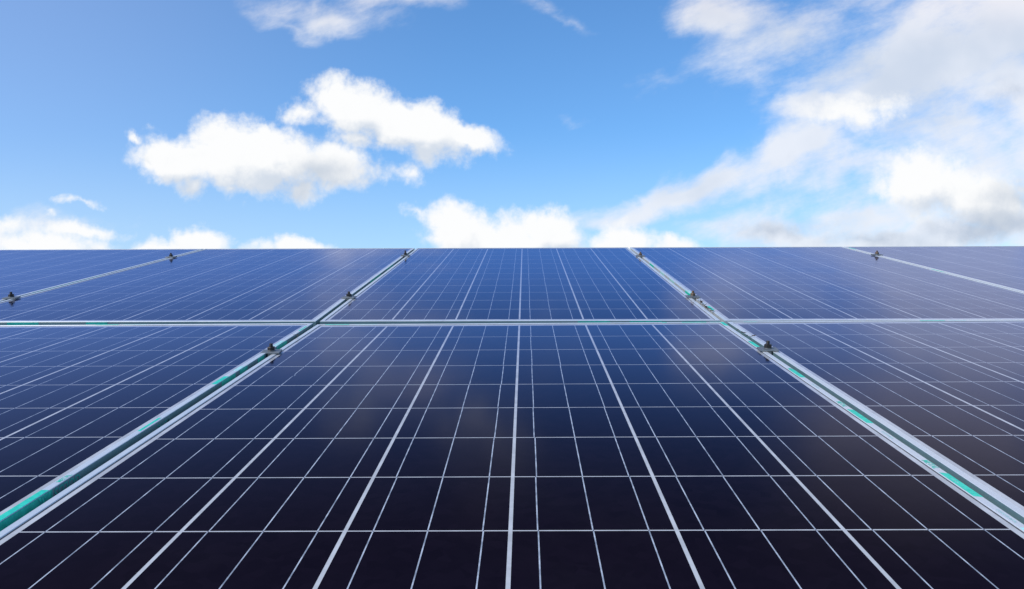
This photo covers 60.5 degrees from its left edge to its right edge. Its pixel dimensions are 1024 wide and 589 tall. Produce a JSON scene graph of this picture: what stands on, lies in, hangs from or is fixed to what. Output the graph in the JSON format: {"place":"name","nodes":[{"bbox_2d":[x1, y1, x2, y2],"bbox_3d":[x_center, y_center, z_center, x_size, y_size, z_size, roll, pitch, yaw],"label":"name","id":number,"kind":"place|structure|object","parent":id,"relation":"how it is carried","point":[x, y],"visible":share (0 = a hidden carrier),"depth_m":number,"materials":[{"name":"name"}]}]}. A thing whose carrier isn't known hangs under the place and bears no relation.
{"place":"outdoors","nodes":[
{"label":"outdoors","id":0,"kind":"place"},
{"bbox_2d":[0,0,1023,248],"label":"sky","id":1,"kind":"structure","parent":0,"point":[125,124],"materials":[{"name":"blue"}]},
{"bbox_3d":[0.024,0.072,2.539,6.924,0.046,0.040,0,8,1],"label":"rail","id":2,"kind":"object","parent":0,"visible":0},
{"bbox_2d":[0,249,202,301],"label":"solar panel","id":3,"kind":"object","parent":2,"relation":"on","point":[23,272],"visible":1,"depth_m":3.48,"materials":[{"name":"silicon photovoltaic cells"},{"name":"glass"},{"name":"aluminium"}]},
{"bbox_2d":[0,248,414,326],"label":"solar panel","id":4,"kind":"object","parent":2,"relation":"on","point":[257,286],"visible":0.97,"depth_m":2.72,"materials":[{"name":"silicon photovoltaic cells"},{"name":"glass"},{"name":"aluminium"}]},
{"bbox_2d":[2,292,20,299],"bbox_3d":[-1.459,0.018,2.563,0.041,0.052,0.040,0,8,1],"label":"module clamp","id":5,"kind":"object","parent":4,"relation":"attached to","point":[10,296],"visible":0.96,"depth_m":2.55,"materials":[{"name":"metal"}]},
{"bbox_2d":[320,247,719,323],"bbox_3d":[0.033,-0.057,3.119,0.979,0.040,1.956,0,8,1],"label":"solar panel","id":6,"kind":"object","parent":2,"relation":"on","point":[516,285],"visible":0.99,"depth_m":2.67,"materials":[{"name":"silicon photovoltaic cells"},{"name":"glass"},{"name":"aluminium"}]},
{"bbox_2d":[341,291,356,300],"bbox_3d":[-0.471,0.017,2.538,0.039,0.052,0.038,0,8,1],"label":"module clamp","id":7,"kind":"object","parent":6,"relation":"attached to","point":[348,296],"visible":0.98,"depth_m":2.53,"materials":[{"name":"metal"}]},
{"bbox_2d":[630,247,1023,323],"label":"solar panel","id":8,"kind":"object","parent":2,"relation":"on","point":[742,284],"visible":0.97,"depth_m":2.73,"materials":[{"name":"silicon photovoltaic cells"},{"name":"glass"},{"name":"aluminium"}]},
{"bbox_2d":[685,291,700,300],"bbox_3d":[0.518,0.015,2.520,0.038,0.052,0.037,0,8,1],"label":"module clamp","id":9,"kind":"object","parent":8,"relation":"attached to","point":[692,295],"visible":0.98,"depth_m":2.51,"materials":[{"name":"metal"}]},
{"bbox_2d":[696,298,715,311],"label":"leaf litter","id":10,"kind":"object","parent":8,"relation":"on","point":[700,301],"visible":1,"depth_m":2.36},
{"bbox_2d":[846,246,1023,291],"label":"solar panel","id":11,"kind":"object","parent":2,"relation":"on","point":[1001,266],"visible":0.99,"depth_m":3.49,"materials":[{"name":"silicon photovoltaic cells"},{"name":"glass"},{"name":"aluminium"}]},
{"label":"rail","id":12,"kind":"object","parent":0,"visible":0},
{"bbox_2d":[0,323,312,530],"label":"solar panel","id":13,"kind":"object","parent":12,"relation":"on","point":[78,402],"visible":0.93,"depth_m":1.47,"materials":[{"name":"silicon photovoltaic cells"},{"name":"glass"},{"name":"aluminium"}]},
{"bbox_2d":[0,322,1023,588],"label":"solar panel","id":14,"kind":"object","parent":12,"relation":"on","point":[554,456],"visible":1,"depth_m":0.97,"materials":[{"name":"silicon photovoltaic cells"},{"name":"glass"},{"name":"aluminium"}]},
{"bbox_2d":[260,343,281,355],"bbox_3d":[-0.482,0.124,1.762,0.040,0.052,0.039,0,7,1],"label":"module clamp","id":15,"kind":"object","parent":14,"relation":"attached to","point":[270,350],"visible":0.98,"depth_m":1.75,"materials":[{"name":"metal"}]},
{"bbox_2d":[757,341,778,353],"bbox_3d":[0.507,0.117,1.742,0.040,0.052,0.039,0,7,1],"label":"module clamp","id":16,"kind":"object","parent":14,"relation":"attached to","point":[768,348],"visible":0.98,"depth_m":1.73,"materials":[{"name":"metal"}]},
{"bbox_2d":[727,320,1023,523],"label":"solar panel","id":17,"kind":"object","parent":12,"relation":"on","point":[947,396],"visible":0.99,"depth_m":1.46,"materials":[{"name":"silicon photovoltaic cells"},{"name":"glass"},{"name":"aluminium"}]}
]}

